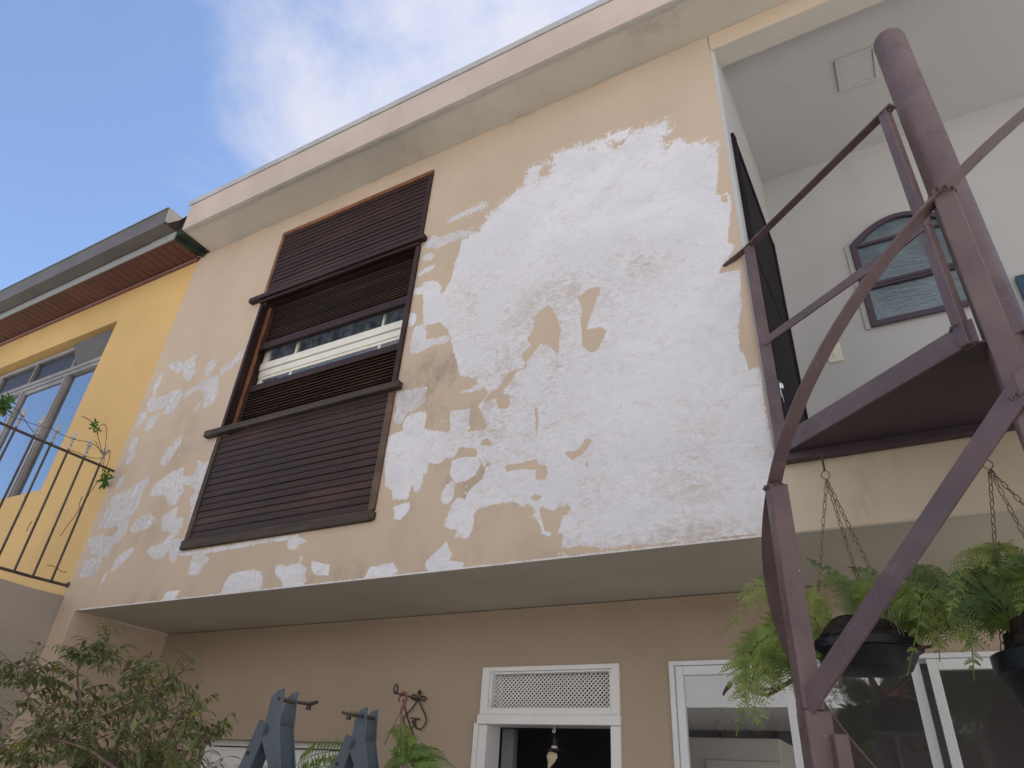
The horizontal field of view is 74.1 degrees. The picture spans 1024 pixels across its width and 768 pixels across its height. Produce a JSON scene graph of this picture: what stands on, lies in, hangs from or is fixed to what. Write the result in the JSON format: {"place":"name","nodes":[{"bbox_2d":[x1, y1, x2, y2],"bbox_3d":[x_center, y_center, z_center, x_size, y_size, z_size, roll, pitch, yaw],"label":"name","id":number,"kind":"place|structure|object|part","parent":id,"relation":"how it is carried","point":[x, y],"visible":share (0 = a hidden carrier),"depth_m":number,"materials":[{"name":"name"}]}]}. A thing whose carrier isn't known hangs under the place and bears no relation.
{"place":"outdoors","nodes":[
{"label":"outdoors","id":0,"kind":"place"},
{"bbox_2d":[0,207,210,736],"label":"yellow house","id":1,"kind":"structure","parent":0,"point":[85,332],"depth_m":5.84,"materials":[{"name":"paint"}]},
{"bbox_2d":[0,329,112,499],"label":"window","id":2,"kind":"structure","parent":1,"relation":"in","point":[54,387],"depth_m":6.07,"materials":[{"name":"glass"}]},
{"bbox_2d":[0,0,1023,767],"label":"beige house","id":3,"kind":"structure","parent":0,"point":[454,406],"depth_m":3.78,"materials":[{"name":"paint"}]},
{"bbox_2d":[200,740,341,767],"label":"ground floor window","id":4,"kind":"structure","parent":3,"relation":"in","point":[237,749],"depth_m":4.00,"materials":[{"name":"white paint"}]},
{"bbox_2d":[179,169,434,550],"bbox_3d":[-1.126,-0.152,4.477,2.041,2.537,0.492,-14,-36,26],"label":"shutter window","id":5,"kind":"structure","parent":3,"relation":"in","point":[307,418],"depth_m":4.27,"materials":[{"name":"brown paint"}]},
{"bbox_2d":[393,684,426,733],"bbox_3d":[-0.480,1.542,3.244,0.129,0.217,0.611,4,-32,-1],"label":"plant bracket","id":6,"kind":"object","parent":3,"relation":"attached to","point":[416,699],"visible":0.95,"depth_m":3.44,"materials":[{"name":"black metal"}]},
{"bbox_2d":[384,691,455,767],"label":"fern basket","id":7,"kind":"object","parent":6,"relation":"hanging from","point":[409,750],"visible":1,"depth_m":2.92,"materials":[{"name":"green plastic"}]},
{"bbox_2d":[547,726,560,767],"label":"hanging ornament","id":8,"kind":"object","parent":3,"relation":"hanging from","point":[551,757],"visible":1,"depth_m":3.07,"materials":[{"name":"white paint"}]},
{"bbox_2d":[689,737,795,767],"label":"kitchen cabinet","id":9,"kind":"object","parent":3,"relation":"on","point":[706,752],"visible":0.8,"depth_m":3.29,"materials":[{"name":"beige laminate"}]},
{"bbox_3d":[1.076,2.226,2.999,0.357,0.985,0.016,-14,-36,26],"label":"cabinet door","id":10,"kind":"part","parent":9,"relation":"part of","materials":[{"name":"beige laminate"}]},
{"bbox_2d":[716,696,778,738],"bbox_3d":[1.462,2.146,4.221,0.370,0.370,0.039,-14,-36,26],"label":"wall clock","id":11,"kind":"object","parent":3,"relation":"attached to","point":[726,726],"depth_m":4.25,"materials":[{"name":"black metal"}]},
{"bbox_2d":[731,132,807,423],"bbox_3d":[1.355,-0.277,3.439,0.021,1.961,0.956,-14,-36,27],"label":"loggia door","id":12,"kind":"structure","parent":3,"relation":"in","point":[783,349],"depth_m":3.51,"materials":[{"name":"paint"}]},
{"bbox_2d":[777,379,784,402],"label":"keys","id":13,"kind":"object","parent":12,"relation":"attached to","point":[781,386],"visible":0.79,"depth_m":2.65,"materials":[{"name":"silver metal"}]},
{"bbox_2d":[668,651,998,767],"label":"sliding door","id":14,"kind":"structure","parent":3,"relation":"in","point":[678,670],"depth_m":2.58,"materials":[{"name":"white metal"}]},
{"bbox_2d":[844,208,969,329],"bbox_3d":[2.323,-0.725,3.966,0.618,0.812,0.035,-14,-36,26],"label":"arched window","id":15,"kind":"structure","parent":3,"relation":"in","point":[907,290],"depth_m":3.95,"materials":[{"name":"blue glass"}]},
{"bbox_2d":[1014,274,1023,300],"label":"blue door","id":16,"kind":"structure","parent":3,"relation":"in","point":[1019,279],"depth_m":3.59,"materials":[{"name":"paint"}]},
{"label":"ground","id":17,"kind":"structure","parent":0,"visible":0},
{"bbox_2d":[0,578,63,746],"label":"garden wall","id":18,"kind":"structure","parent":17,"relation":"on","point":[27,615],"depth_m":4.09,"materials":[{"name":"beige paint"}]},
{"bbox_2d":[0,408,114,587],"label":"iron railing","id":19,"kind":"object","parent":18,"relation":"on","point":[50,444],"visible":1,"depth_m":4.36,"materials":[{"name":"black metal"}]},
{"bbox_2d":[0,392,113,572],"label":"railing vine","id":20,"kind":"object","parent":19,"relation":"attached to","point":[5,405],"visible":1,"depth_m":4.59,"materials":[{"name":"green plant"}]},
{"bbox_2d":[238,688,378,767],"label":"step ladder","id":21,"kind":"object","parent":17,"relation":"on","point":[272,742],"visible":1,"depth_m":1.93,"materials":[{"name":"blue paint"}]},
{"bbox_2d":[297,712,357,767],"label":"potted palm","id":22,"kind":"object","parent":17,"relation":"on","point":[329,759],"visible":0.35,"depth_m":3.25,"materials":[{"name":"plant"}]},
{"bbox_2d":[722,27,1023,767],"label":"spiral staircase","id":23,"kind":"structure","parent":17,"relation":"on","point":[957,381],"depth_m":1.89,"materials":[{"name":"red metal"}]},
{"bbox_2d":[718,453,1023,735],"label":"hanging fern","id":24,"kind":"object","parent":23,"relation":"hanging from","point":[918,606],"visible":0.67,"depth_m":1.95,"materials":[{"name":"green plant"}]},
{"bbox_2d":[944,460,1023,711],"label":"hanging fern","id":25,"kind":"object","parent":23,"relation":"hanging from","point":[996,605],"visible":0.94,"depth_m":1.78,"materials":[{"name":"green plant"}]},
{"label":"planting bed","id":26,"kind":"structure","parent":17,"relation":"on","visible":0},
{"bbox_2d":[0,622,241,767],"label":"leafy shrub","id":27,"kind":"object","parent":26,"relation":"on","point":[86,752],"visible":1,"depth_m":2.85,"materials":[{"name":"green plant"}]}
]}

